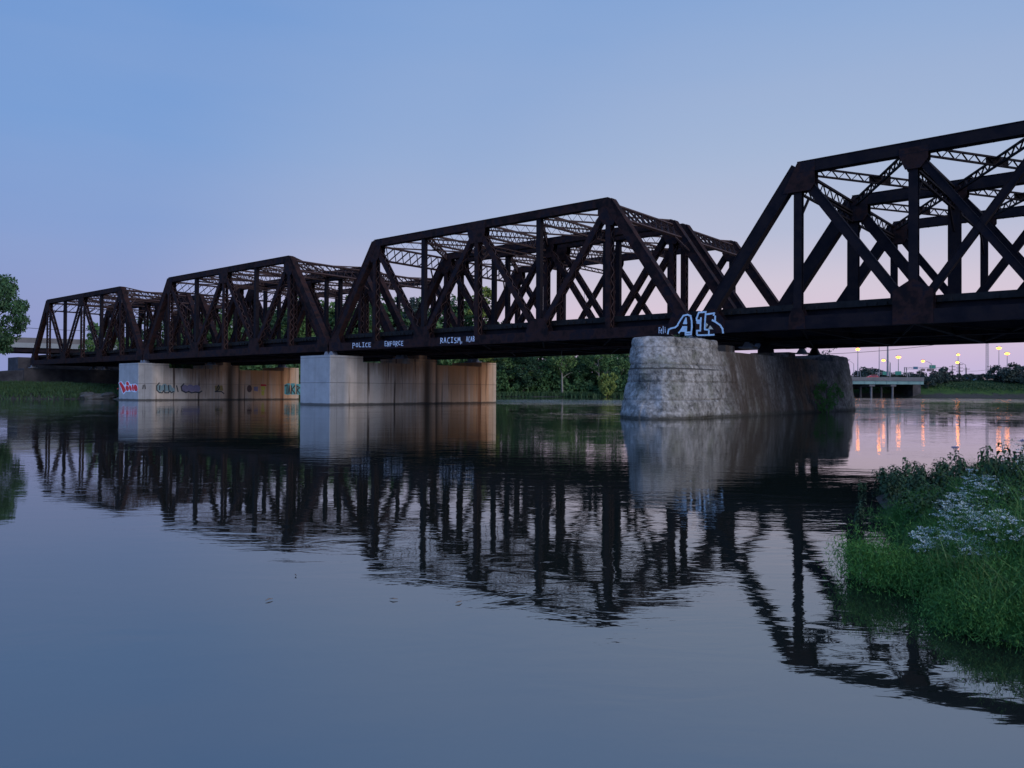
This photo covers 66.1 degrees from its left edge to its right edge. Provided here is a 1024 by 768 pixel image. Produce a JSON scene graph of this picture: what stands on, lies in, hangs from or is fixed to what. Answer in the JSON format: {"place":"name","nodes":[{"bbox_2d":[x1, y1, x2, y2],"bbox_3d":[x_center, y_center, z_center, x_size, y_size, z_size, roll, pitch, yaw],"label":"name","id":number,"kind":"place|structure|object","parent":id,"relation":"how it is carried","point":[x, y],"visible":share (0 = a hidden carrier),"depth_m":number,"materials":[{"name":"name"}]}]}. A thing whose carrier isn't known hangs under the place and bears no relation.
{"place":"outdoors","nodes":[
{"label":"outdoors","id":0,"kind":"place"},
{"bbox_2d":[0,397,1023,767],"bbox_3d":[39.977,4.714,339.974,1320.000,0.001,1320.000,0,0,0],"label":"river water","id":1,"kind":"structure","parent":0,"point":[650,593],"depth_m":6.03,"materials":[{"name":"liquid"}]},
{"bbox_2d":[620,336,855,418],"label":"old pier","id":2,"kind":"structure","parent":1,"relation":"in","point":[670,377],"depth_m":49.13,"materials":[{"name":"concrete"}]},
{"bbox_2d":[813,379,843,412],"bbox_3d":[24.509,1.213,60.940,2.248,3.174,2.066,0,0,0],"label":"bush","id":3,"kind":"object","parent":2,"relation":"attached to","point":[832,396],"visible":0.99,"depth_m":61.01,"materials":[{"name":"green plant"}]},
{"bbox_2d":[695,120,1023,355],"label":"truss span","id":4,"kind":"object","parent":2,"relation":"on","point":[914,310],"visible":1,"depth_m":52.93,"materials":[{"name":"metal"}]},
{"bbox_2d":[853,499,866,526],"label":"tall weed","id":5,"kind":"object","parent":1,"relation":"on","point":[858,513],"visible":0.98,"depth_m":9.14,"materials":[{"name":"green plant"}]},
{"bbox_2d":[882,475,902,503],"bbox_3d":[5.309,1.470,10.950,0.325,0.426,0.266,0,-1,13],"label":"tall weed","id":6,"kind":"object","parent":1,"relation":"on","point":[886,495],"visible":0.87,"depth_m":10.90,"materials":[{"name":"green plant"}]},
{"bbox_2d":[807,516,979,600],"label":"bright green plants","id":7,"kind":"object","parent":1,"relation":"on","point":[870,563],"visible":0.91,"depth_m":6.34,"materials":[{"name":"green plant"}]},
{"bbox_2d":[0,382,1023,645],"bbox_3d":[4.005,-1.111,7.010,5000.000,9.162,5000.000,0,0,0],"label":"ground","id":8,"kind":"structure","parent":0,"point":[952,392],"depth_m":302.85,"materials":[{"name":"plant"}]},
{"bbox_2d":[0,274,30,355],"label":"tree","id":9,"kind":"object","parent":8,"relation":"on","point":[8,291],"visible":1,"depth_m":116.75,"materials":[{"name":"green plant"}]},
{"bbox_2d":[0,357,118,383],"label":"stone abutment","id":10,"kind":"object","parent":8,"relation":"on","point":[19,369],"visible":0.33,"depth_m":141.52,"materials":[{"name":"stone"}]},
{"bbox_2d":[0,380,118,398],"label":"bank grass","id":11,"kind":"structure","parent":8,"relation":"on","point":[27,388],"depth_m":121.18,"materials":[{"name":"green plant"}]},
{"bbox_2d":[6,337,117,353],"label":"highway overpass","id":12,"kind":"object","parent":8,"relation":"on","point":[23,345],"visible":0.12,"depth_m":197.25,"materials":[{"name":"concrete"}]},
{"bbox_2d":[79,393,103,398],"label":"shore rock","id":13,"kind":"object","parent":8,"relation":"on","point":[92,396],"visible":0.58,"depth_m":118.66,"materials":[{"name":"stone"}]},
{"bbox_2d":[78,321,118,351],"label":"tree","id":14,"kind":"object","parent":8,"relation":"on","point":[90,342],"visible":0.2,"depth_m":169.84,"materials":[{"name":"green plant"}]},
{"bbox_2d":[101,392,116,398],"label":"shore rock","id":15,"kind":"object","parent":8,"relation":"on","point":[108,395],"visible":0.73,"depth_m":120.06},
{"bbox_2d":[114,319,143,349],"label":"riverside tree","id":16,"kind":"object","parent":8,"relation":"on","point":[129,338],"visible":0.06,"depth_m":175.33,"materials":[{"name":"green plant"}]},
{"bbox_2d":[125,319,182,346],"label":"riverside tree","id":17,"kind":"object","parent":8,"relation":"on","point":[162,327],"visible":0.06,"depth_m":174.83,"materials":[{"name":"green plant"}]},
{"bbox_2d":[117,363,299,399],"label":"concrete pier","id":18,"kind":"structure","parent":8,"relation":"on","point":[161,381],"depth_m":115.70,"materials":[{"name":"concrete"}]},
{"bbox_2d":[28,286,209,369],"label":"truss span","id":19,"kind":"object","parent":18,"relation":"on","point":[122,304],"visible":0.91,"depth_m":125.61,"materials":[{"name":"metal"}]},
{"bbox_2d":[101,295,280,369],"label":"truss span","id":20,"kind":"object","parent":18,"relation":"on","point":[204,304],"visible":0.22,"depth_m":134.97,"materials":[{"name":"metal"}]},
{"bbox_2d":[223,269,472,367],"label":"truss span","id":21,"kind":"object","parent":18,"relation":"on","point":[386,286],"visible":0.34,"depth_m":106.91,"materials":[{"name":"metal"}]},
{"bbox_2d":[203,304,243,343],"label":"riverside tree","id":22,"kind":"object","parent":8,"relation":"on","point":[230,330],"visible":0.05,"depth_m":182.78,"materials":[{"name":"green plant"}]},
{"bbox_2d":[207,309,247,341],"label":"riverside tree","id":23,"kind":"object","parent":8,"relation":"on","point":[220,316],"visible":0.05,"depth_m":186.12,"materials":[{"name":"green plant"}]},
{"bbox_2d":[241,307,298,365],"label":"riverside tree","id":24,"kind":"object","parent":8,"relation":"on","point":[274,318],"visible":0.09,"depth_m":193.97,"materials":[{"name":"green plant"}]},
{"bbox_2d":[267,297,313,338],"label":"riverside tree","id":25,"kind":"object","parent":8,"relation":"on","point":[300,331],"visible":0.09,"depth_m":196.11,"materials":[{"name":"green plant"}]},
{"bbox_2d":[300,299,347,334],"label":"riverside tree","id":26,"kind":"object","parent":8,"relation":"on","point":[331,304],"visible":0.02,"depth_m":205.16,"materials":[{"name":"green plant"}]},
{"bbox_2d":[323,302,357,333],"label":"riverside tree","id":27,"kind":"object","parent":8,"relation":"on","point":[332,320],"visible":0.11,"depth_m":204.04,"materials":[{"name":"green plant"}]},
{"bbox_2d":[116,389,623,396],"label":"shore reeds","id":28,"kind":"object","parent":8,"relation":"on","point":[567,393],"visible":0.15,"depth_m":211.82,"materials":[{"name":"green plant"}]},
{"bbox_2d":[356,302,395,332],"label":"riverside tree","id":29,"kind":"object","parent":8,"relation":"on","point":[370,308],"visible":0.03,"depth_m":210.20,"materials":[{"name":"green plant"}]},
{"bbox_2d":[354,293,410,331],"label":"riverside tree","id":30,"kind":"object","parent":8,"relation":"on","point":[391,318],"visible":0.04,"depth_m":210.65,"materials":[{"name":"green plant"}]},
{"bbox_2d":[300,355,495,404],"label":"concrete pier","id":31,"kind":"structure","parent":8,"relation":"on","point":[349,380],"depth_m":87.29,"materials":[{"name":"concrete"}]},
{"bbox_2d":[143,255,400,364],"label":"truss span","id":32,"kind":"object","parent":31,"relation":"on","point":[258,345],"visible":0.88,"depth_m":97.97,"materials":[{"name":"metal"}]},
{"bbox_2d":[329,197,757,358],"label":"truss span","id":33,"kind":"object","parent":31,"relation":"on","point":[542,331],"visible":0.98,"depth_m":70.40,"materials":[{"name":"metal"}]},
{"bbox_2d":[416,223,810,362],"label":"truss span","id":34,"kind":"object","parent":31,"relation":"on","point":[729,249],"visible":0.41,"depth_m":80.15,"materials":[{"name":"metal"}]},
{"bbox_2d":[169,361,628,395],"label":"wood undergrowth","id":35,"kind":"object","parent":8,"relation":"on","point":[581,385],"visible":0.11,"depth_m":215.58,"materials":[{"name":"green plant"}]},
{"bbox_2d":[393,297,442,362],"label":"riverside tree","id":36,"kind":"object","parent":8,"relation":"on","point":[413,301],"visible":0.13,"depth_m":212.12,"materials":[{"name":"green plant"}]},
{"bbox_2d":[427,294,472,360],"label":"riverside tree","id":37,"kind":"object","parent":8,"relation":"on","point":[453,304],"visible":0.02,"depth_m":220.12,"materials":[{"name":"green plant"}]},
{"bbox_2d":[436,298,487,365],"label":"riverside tree","id":38,"kind":"object","parent":8,"relation":"on","point":[449,362],"visible":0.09,"depth_m":212.46,"materials":[{"name":"green plant"}]},
{"bbox_2d":[465,286,496,362],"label":"riverside tree","id":39,"kind":"object","parent":8,"relation":"on","point":[486,291],"visible":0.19,"depth_m":212.14,"materials":[{"name":"green plant"}]},
{"bbox_2d":[481,358,508,383],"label":"riverside tree","id":40,"kind":"object","parent":8,"relation":"on","point":[501,366],"visible":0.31,"depth_m":211.33,"materials":[{"name":"green plant"}]},
{"bbox_2d":[497,358,531,387],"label":"riverside tree","id":41,"kind":"object","parent":8,"relation":"on","point":[508,361],"visible":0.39,"depth_m":213.47,"materials":[{"name":"green plant"}]},
{"bbox_2d":[504,357,541,390],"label":"riverside tree","id":42,"kind":"object","parent":8,"relation":"on","point":[532,363],"visible":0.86,"depth_m":211.27,"materials":[{"name":"green plant"}]},
{"bbox_2d":[530,357,560,385],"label":"riverside tree","id":43,"kind":"object","parent":8,"relation":"on","point":[542,364],"visible":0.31,"depth_m":216.48,"materials":[{"name":"green plant"}]},
{"bbox_2d":[543,357,578,386],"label":"riverside tree","id":44,"kind":"object","parent":8,"relation":"on","point":[572,371],"visible":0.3,"depth_m":219.68,"materials":[{"name":"green plant"}]},
{"bbox_2d":[545,356,577,391],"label":"riverside tree","id":45,"kind":"object","parent":8,"relation":"on","point":[554,362],"visible":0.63,"depth_m":213.42,"materials":[{"name":"green plant"}]},
{"bbox_2d":[565,357,597,383],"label":"riverside tree","id":46,"kind":"object","parent":8,"relation":"on","point":[584,370],"visible":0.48,"depth_m":220.97,"materials":[{"name":"green plant"}]},
{"bbox_2d":[580,354,611,377],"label":"riverside tree","id":47,"kind":"object","parent":8,"relation":"on","point":[592,363],"visible":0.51,"depth_m":217.12,"materials":[{"name":"green plant"}]},
{"bbox_2d":[583,355,617,385],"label":"riverside tree","id":48,"kind":"object","parent":8,"relation":"on","point":[611,365],"visible":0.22,"depth_m":223.90,"materials":[{"name":"green plant"}]},
{"bbox_2d":[596,371,617,396],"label":"riverside bush","id":49,"kind":"object","parent":8,"relation":"on","point":[603,389],"visible":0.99,"depth_m":212.56,"materials":[{"name":"green plant"}]},
{"bbox_2d":[594,354,629,372],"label":"riverside tree","id":50,"kind":"object","parent":8,"relation":"on","point":[619,355],"visible":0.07,"depth_m":246.02,"materials":[{"name":"green plant"}]},
{"bbox_2d":[611,354,630,377],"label":"riverside tree","id":51,"kind":"object","parent":8,"relation":"on","point":[620,365],"visible":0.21,"depth_m":226.00,"materials":[{"name":"green plant"}]},
{"bbox_2d":[857,481,866,490],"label":"tall weed","id":52,"kind":"object","parent":8,"relation":"on","point":[862,487],"visible":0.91,"depth_m":12.48,"materials":[{"name":"green plant"}]},
{"bbox_2d":[851,367,887,388],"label":"bank thicket","id":53,"kind":"object","parent":8,"relation":"on","point":[865,372],"visible":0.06,"depth_m":322.98,"materials":[{"name":"green plant"}]},
{"bbox_2d":[871,469,884,482],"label":"tall weed","id":54,"kind":"object","parent":8,"relation":"on","point":[877,475],"visible":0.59,"depth_m":13.56,"materials":[{"name":"green plant"}]},
{"bbox_2d":[877,469,890,491],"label":"tall weed","id":55,"kind":"object","parent":8,"relation":"on","point":[880,482],"visible":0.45,"depth_m":11.95,"materials":[{"name":"green plant"}]},
{"bbox_2d":[852,377,923,396],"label":"highway bridge","id":56,"kind":"structure","parent":8,"relation":"on","point":[905,385],"depth_m":293.14,"materials":[{"name":"concrete"}]},
{"bbox_2d":[887,347,888,375],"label":"sign mast","id":57,"kind":"object","parent":56,"relation":"on","point":[887,361],"visible":0.78,"depth_m":295.80,"materials":[{"name":"metal"}]},
{"bbox_2d":[875,371,909,376],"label":"sign gantry","id":58,"kind":"object","parent":56,"relation":"on","point":[895,372],"visible":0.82,"depth_m":317.84,"materials":[{"name":"metal"}]},
{"bbox_2d":[881,468,904,492],"bbox_3d":[5.771,1.483,11.910,0.325,0.426,0.266,0,-1,39],"label":"tall weed","id":59,"kind":"object","parent":8,"relation":"on","point":[886,474],"visible":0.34,"depth_m":11.88,"materials":[{"name":"green plant"}]},
{"bbox_2d":[888,470,906,495],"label":"tall weed","id":60,"kind":"object","parent":8,"relation":"on","point":[892,475],"visible":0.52,"depth_m":11.40,"materials":[{"name":"green plant"}]},
{"bbox_2d":[902,457,911,481],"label":"tall weed","id":61,"kind":"object","parent":8,"relation":"on","point":[907,461],"visible":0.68,"depth_m":12.06,"materials":[{"name":"green plant"}]},
{"bbox_2d":[899,503,918,527],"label":"tall weed","id":62,"kind":"object","parent":8,"relation":"on","point":[912,512],"visible":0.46,"depth_m":8.82,"materials":[{"name":"green plant"}]},
{"bbox_2d":[902,479,918,500],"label":"tall weed","id":63,"kind":"object","parent":8,"relation":"on","point":[915,486],"visible":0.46,"depth_m":10.22,"materials":[{"name":"green plant"}]},
{"bbox_2d":[898,490,923,516],"bbox_3d":[4.634,1.441,9.086,0.325,0.426,0.266,0,-1,20],"label":"tall weed","id":64,"kind":"object","parent":8,"relation":"on","point":[909,497],"visible":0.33,"depth_m":9.09,"materials":[{"name":"green plant"}]},
{"bbox_2d":[899,469,924,490],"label":"tall weed","id":65,"kind":"object","parent":8,"relation":"on","point":[905,480],"visible":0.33,"depth_m":10.98,"materials":[{"name":"green plant"}]},
{"bbox_2d":[905,477,926,492],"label":"tall weed","id":66,"kind":"object","parent":8,"relation":"on","point":[908,483],"visible":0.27,"depth_m":10.27,"materials":[{"name":"green plant"}]},
{"bbox_2d":[910,370,930,382],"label":"embankment bush","id":67,"kind":"object","parent":8,"relation":"on","point":[920,373],"visible":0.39,"depth_m":310.81,"materials":[{"name":"green plant"}]},
{"bbox_2d":[904,365,940,374],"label":"sign gantry","id":68,"kind":"object","parent":8,"relation":"on","point":[933,367],"visible":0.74,"depth_m":349.87,"materials":[{"name":"metal"}]},
{"bbox_2d":[912,465,932,487],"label":"tall weed","id":69,"kind":"object","parent":8,"relation":"on","point":[917,471],"visible":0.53,"depth_m":11.66,"materials":[{"name":"green plant"}]},
{"bbox_2d":[914,498,934,521],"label":"tall weed","id":70,"kind":"object","parent":8,"relation":"on","point":[919,514],"visible":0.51,"depth_m":8.64,"materials":[{"name":"green plant"}]},
{"bbox_2d":[918,476,937,494],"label":"tall weed","id":71,"kind":"object","parent":8,"relation":"on","point":[924,486],"visible":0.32,"depth_m":10.05,"materials":[{"name":"green plant"}]},
{"bbox_2d":[919,376,937,387],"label":"embankment bush","id":72,"kind":"object","parent":8,"relation":"on","point":[929,381],"visible":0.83,"depth_m":305.63,"materials":[{"name":"green plant"}]},
{"bbox_2d":[927,467,943,487],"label":"tall weed","id":73,"kind":"object","parent":8,"relation":"on","point":[934,475],"visible":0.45,"depth_m":11.47,"materials":[{"name":"green plant"}]},
{"bbox_2d":[929,372,943,383],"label":"embankment bush","id":74,"kind":"object","parent":8,"relation":"on","point":[938,377],"visible":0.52,"depth_m":310.38,"materials":[{"name":"green plant"}]},
{"bbox_2d":[855,433,1023,654],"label":"feathery undergrowth","id":75,"kind":"object","parent":8,"relation":"on","point":[964,613],"visible":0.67,"depth_m":5.74,"materials":[{"name":"green plant"}]},
{"bbox_2d":[907,440,1023,557],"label":"white flower heads","id":76,"kind":"object","parent":75,"relation":"attached to","point":[960,508],"visible":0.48,"depth_m":7.31,"materials":[{"name":"plant"}]},
{"bbox_2d":[929,502,949,520],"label":"tall weed","id":77,"kind":"object","parent":8,"relation":"on","point":[939,506],"visible":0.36,"depth_m":8.27,"materials":[{"name":"green plant"}]},
{"bbox_2d":[932,459,946,487],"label":"tall weed","id":78,"kind":"object","parent":8,"relation":"on","point":[941,469],"visible":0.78,"depth_m":11.22,"materials":[{"name":"green plant"}]},
{"bbox_2d":[931,457,949,472],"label":"tall weed","id":79,"kind":"object","parent":8,"relation":"on","point":[943,464],"visible":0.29,"depth_m":13.08,"materials":[{"name":"green plant"}]},
{"bbox_2d":[929,366,953,380],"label":"embankment bush","id":80,"kind":"object","parent":8,"relation":"on","point":[943,370],"visible":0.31,"depth_m":320.77,"materials":[{"name":"green plant"}]},
{"bbox_2d":[862,379,1023,395],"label":"embankment grass","id":81,"kind":"structure","parent":8,"relation":"on","point":[983,384],"depth_m":311.84,"materials":[{"name":"green plant"}]},
{"bbox_2d":[936,371,950,382],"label":"embankment bush","id":82,"kind":"object","parent":8,"relation":"on","point":[947,379],"visible":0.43,"depth_m":314.35,"materials":[{"name":"green plant"}]},
{"bbox_2d":[935,491,953,506],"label":"tall weed","id":83,"kind":"object","parent":8,"relation":"on","point":[941,498],"visible":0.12,"depth_m":8.77,"materials":[{"name":"green plant"}]},
{"bbox_2d":[940,470,950,488],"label":"tall weed","id":84,"kind":"object","parent":8,"relation":"on","point":[945,479],"visible":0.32,"depth_m":10.98,"materials":[{"name":"green plant"}]},
{"bbox_2d":[945,452,964,483],"bbox_3d":[6.094,1.240,10.812,0.244,0.594,0.241,0,-1,29],"label":"tall weed","id":85,"kind":"object","parent":8,"relation":"on","point":[950,457],"visible":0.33,"depth_m":10.84,"materials":[{"name":"green plant"}]},
{"bbox_2d":[950,446,962,486],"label":"tall weed","id":86,"kind":"object","parent":8,"relation":"on","point":[954,447],"visible":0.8,"depth_m":9.56,"materials":[{"name":"green plant"}]},
{"bbox_2d":[954,454,970,487],"bbox_3d":[5.756,1.203,9.990,0.270,0.628,0.187,1,-1,-44],"label":"tall weed","id":87,"kind":"object","parent":8,"relation":"on","point":[961,465],"visible":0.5,"depth_m":9.95,"materials":[{"name":"green plant"}]},
{"bbox_2d":[960,374,973,380],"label":"embankment bush","id":88,"kind":"object","parent":8,"relation":"on","point":[967,376],"visible":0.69,"depth_m":324.70,"materials":[{"name":"green plant"}]},
{"bbox_2d":[968,500,984,516],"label":"tall weed","id":89,"kind":"object","parent":8,"relation":"on","point":[975,504],"visible":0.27,"depth_m":7.70,"materials":[{"name":"green plant"}]},
{"bbox_2d":[971,495,992,510],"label":"tall weed","id":90,"kind":"object","parent":8,"relation":"on","point":[983,500],"visible":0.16,"depth_m":7.79,"materials":[{"name":"green plant"}]},
{"bbox_2d":[973,447,990,477],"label":"tall weed","id":91,"kind":"object","parent":8,"relation":"on","point":[982,456],"visible":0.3,"depth_m":9.94,"materials":[{"name":"green plant"}]},
{"bbox_2d":[985,456,1002,482],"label":"tall weed","id":92,"kind":"object","parent":8,"relation":"on","point":[992,464],"visible":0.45,"depth_m":9.01,"materials":[{"name":"green plant"}]},
{"bbox_2d":[980,445,1008,487],"bbox_3d":[5.640,1.133,9.174,0.425,0.828,0.348,0,0,2],"label":"tall weed","id":93,"kind":"object","parent":8,"relation":"on","point":[987,468],"visible":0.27,"depth_m":9.20,"materials":[{"name":"green plant"}]},
{"bbox_2d":[983,365,1009,381],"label":"embankment bush","id":94,"kind":"object","parent":8,"relation":"on","point":[992,370],"visible":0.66,"depth_m":321.41,"materials":[{"name":"green plant"}]},
{"bbox_2d":[988,369,1016,382],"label":"embankment bush","id":95,"kind":"object","parent":8,"relation":"on","point":[1001,373],"visible":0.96,"depth_m":315.38,"materials":[{"name":"green plant"}]},
{"bbox_2d":[992,480,1019,510],"bbox_3d":[4.936,1.265,7.853,0.241,0.600,0.244,1,-1,-44],"label":"tall weed","id":96,"kind":"object","parent":8,"relation":"on","point":[1005,490],"visible":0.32,"depth_m":7.89,"materials":[{"name":"green plant"}]},
{"bbox_2d":[995,442,1022,489],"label":"tall weed","id":97,"kind":"object","parent":8,"relation":"on","point":[1000,456],"visible":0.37,"depth_m":8.87,"materials":[{"name":"green plant"}]},
{"bbox_2d":[997,455,1023,489],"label":"tall weed","id":98,"kind":"object","parent":8,"relation":"on","point":[1007,467],"visible":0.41,"depth_m":8.57,"materials":[{"name":"green plant"}]},
{"bbox_2d":[998,460,1022,485],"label":"tall weed","id":99,"kind":"object","parent":8,"relation":"on","point":[1009,463],"visible":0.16,"depth_m":8.71,"materials":[{"name":"green plant"}]},
{"bbox_2d":[1002,362,1023,376],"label":"embankment bush","id":100,"kind":"object","parent":8,"relation":"on","point":[1013,366],"visible":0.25,"depth_m":328.94,"materials":[{"name":"green plant"}]},
{"bbox_2d":[1004,366,1023,383],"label":"embankment bush","id":101,"kind":"object","parent":8,"relation":"on","point":[1012,372],"visible":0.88,"depth_m":315.74,"materials":[{"name":"green plant"}]},
{"bbox_2d":[1006,374,1023,383],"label":"embankment bush","id":102,"kind":"object","parent":8,"relation":"on","point":[1015,375],"visible":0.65,"depth_m":316.49,"materials":[{"name":"green plant"}]},
{"bbox_2d":[1014,439,1023,481],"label":"tall weed","id":103,"kind":"object","parent":8,"relation":"on","point":[1022,440],"visible":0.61,"depth_m":8.57,"materials":[{"name":"green plant"}]},
{"bbox_2d":[0,0,1023,378],"label":"sky","id":104,"kind":"structure","parent":0,"point":[144,143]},
{"bbox_2d":[948,462,964,485],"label":"tall weed","id":105,"kind":"object","parent":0,"point":[953,471],"visible":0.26,"depth_m":10.22,"materials":[{"name":"green plant"}]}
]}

